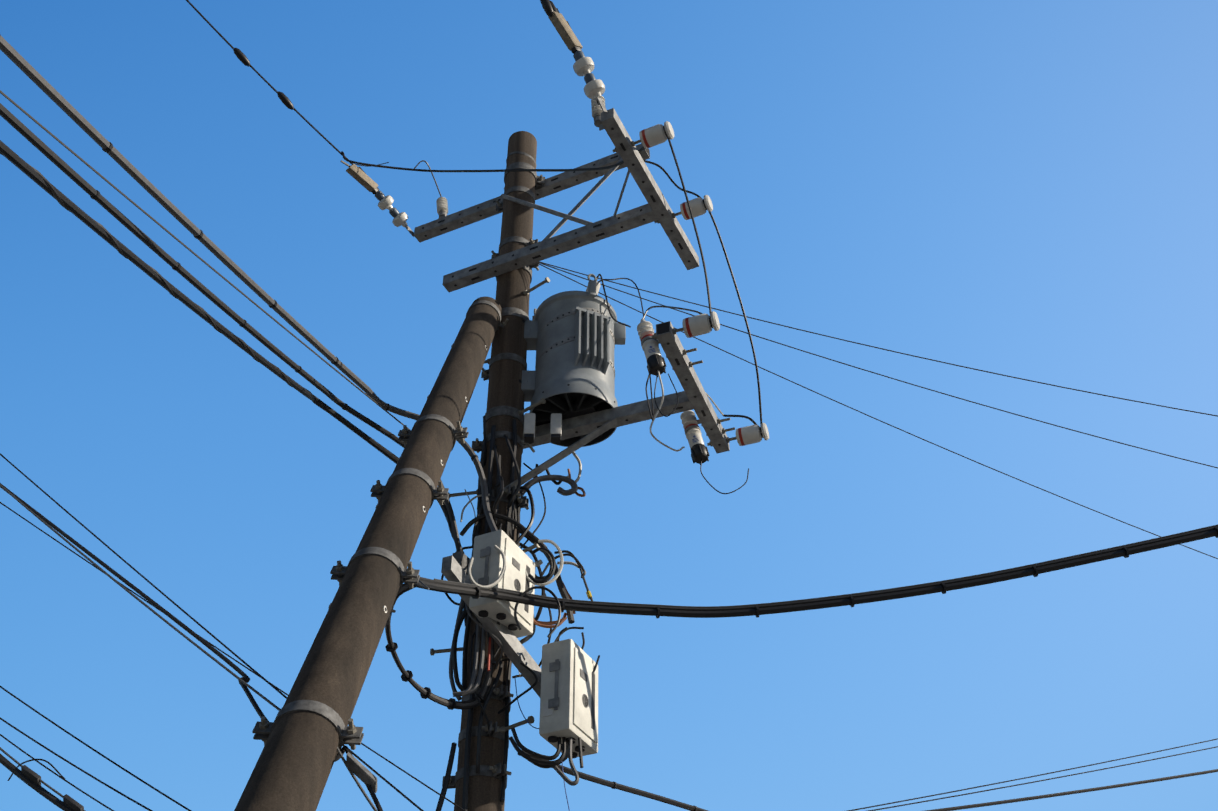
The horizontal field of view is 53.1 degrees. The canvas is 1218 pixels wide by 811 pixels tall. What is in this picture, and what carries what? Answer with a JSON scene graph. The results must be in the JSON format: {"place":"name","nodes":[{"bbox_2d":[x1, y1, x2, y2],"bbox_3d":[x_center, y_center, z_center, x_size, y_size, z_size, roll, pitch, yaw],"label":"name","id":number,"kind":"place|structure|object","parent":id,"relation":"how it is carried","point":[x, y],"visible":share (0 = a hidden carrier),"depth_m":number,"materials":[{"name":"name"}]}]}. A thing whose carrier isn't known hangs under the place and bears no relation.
{"place":"outdoors","nodes":[
{"label":"outdoors","id":0,"kind":"place"},
{"bbox_2d":[0,0,1217,810],"label":"sky","id":1,"kind":"structure","parent":0,"point":[1024,189],"materials":[{"name":"blue"}]},
{"bbox_3d":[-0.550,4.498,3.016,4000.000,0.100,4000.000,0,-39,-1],"label":"ground","id":2,"kind":"structure","parent":0,"visible":0},
{"bbox_2d":[234,296,501,810],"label":"strut pole","id":3,"kind":"object","parent":2,"relation":"on","point":[293,766],"visible":0.98,"depth_m":4.18,"materials":[{"name":"concrete"}]},
{"bbox_2d":[454,131,536,810],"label":"pole","id":4,"kind":"object","parent":2,"relation":"on","point":[504,389],"visible":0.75,"depth_m":6.60,"materials":[{"name":"concrete"}]},
{"bbox_2d":[252,151,549,788],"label":"pole clamps","id":5,"kind":"object","parent":4,"relation":"attached to","point":[351,734],"visible":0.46,"depth_m":5.31,"materials":[{"name":"silver metal"}]},
{"bbox_2d":[436,416,592,810],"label":"cables","id":6,"kind":"object","parent":4,"relation":"attached to","point":[518,746],"visible":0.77,"depth_m":5.68,"materials":[{"name":"black rubber"}]},
{"bbox_2d":[441,530,597,758],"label":"junction boxes","id":7,"kind":"object","parent":4,"relation":"attached to","point":[565,688],"visible":0.85,"depth_m":5.41,"materials":[{"name":"metal"}]},
{"bbox_2d":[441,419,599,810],"bbox_3d":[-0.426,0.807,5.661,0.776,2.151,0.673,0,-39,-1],"label":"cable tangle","id":8,"kind":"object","parent":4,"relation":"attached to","point":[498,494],"visible":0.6,"depth_m":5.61,"materials":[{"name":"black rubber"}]},
{"bbox_2d":[414,108,698,291],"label":"crossarms","id":9,"kind":"object","parent":4,"relation":"attached to","point":[656,207],"visible":0.88,"depth_m":7.09,"materials":[{"name":"grey metal"}]},
{"bbox_2d":[340,11,712,236],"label":"insulators","id":10,"kind":"object","parent":9,"relation":"attached to","point":[594,91],"visible":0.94,"depth_m":6.42,"materials":[{"name":"white ceramic"}]},
{"bbox_2d":[186,0,1217,558],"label":"overhead wires","id":11,"kind":"object","parent":10,"relation":"attached to","point":[548,6],"visible":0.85,"depth_m":7.10,"materials":[{"name":"black rubber"}]},
{"bbox_2d":[521,274,625,446],"bbox_3d":[-0.223,-0.204,6.811,0.640,1.130,0.518,0,-39,-1],"label":"transformer","id":12,"kind":"object","parent":4,"relation":"attached to","point":[572,338],"visible":0.85,"depth_m":6.66,"materials":[{"name":"grey metal"}]},
{"bbox_2d":[0,35,1217,810],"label":"cables","id":13,"kind":"object","parent":4,"relation":"attached to","point":[352,763],"visible":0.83,"depth_m":5.16,"materials":[{"name":"black rubber"}]},
{"bbox_2d":[477,311,768,510],"bbox_3d":[0.010,0.165,6.357,1.465,0.733,1.040,-13,-41,16],"label":"equipment bracket","id":14,"kind":"object","parent":4,"relation":"attached to","point":[691,396],"visible":0.92,"depth_m":6.40,"materials":[{"name":"grey metal"}]}
]}

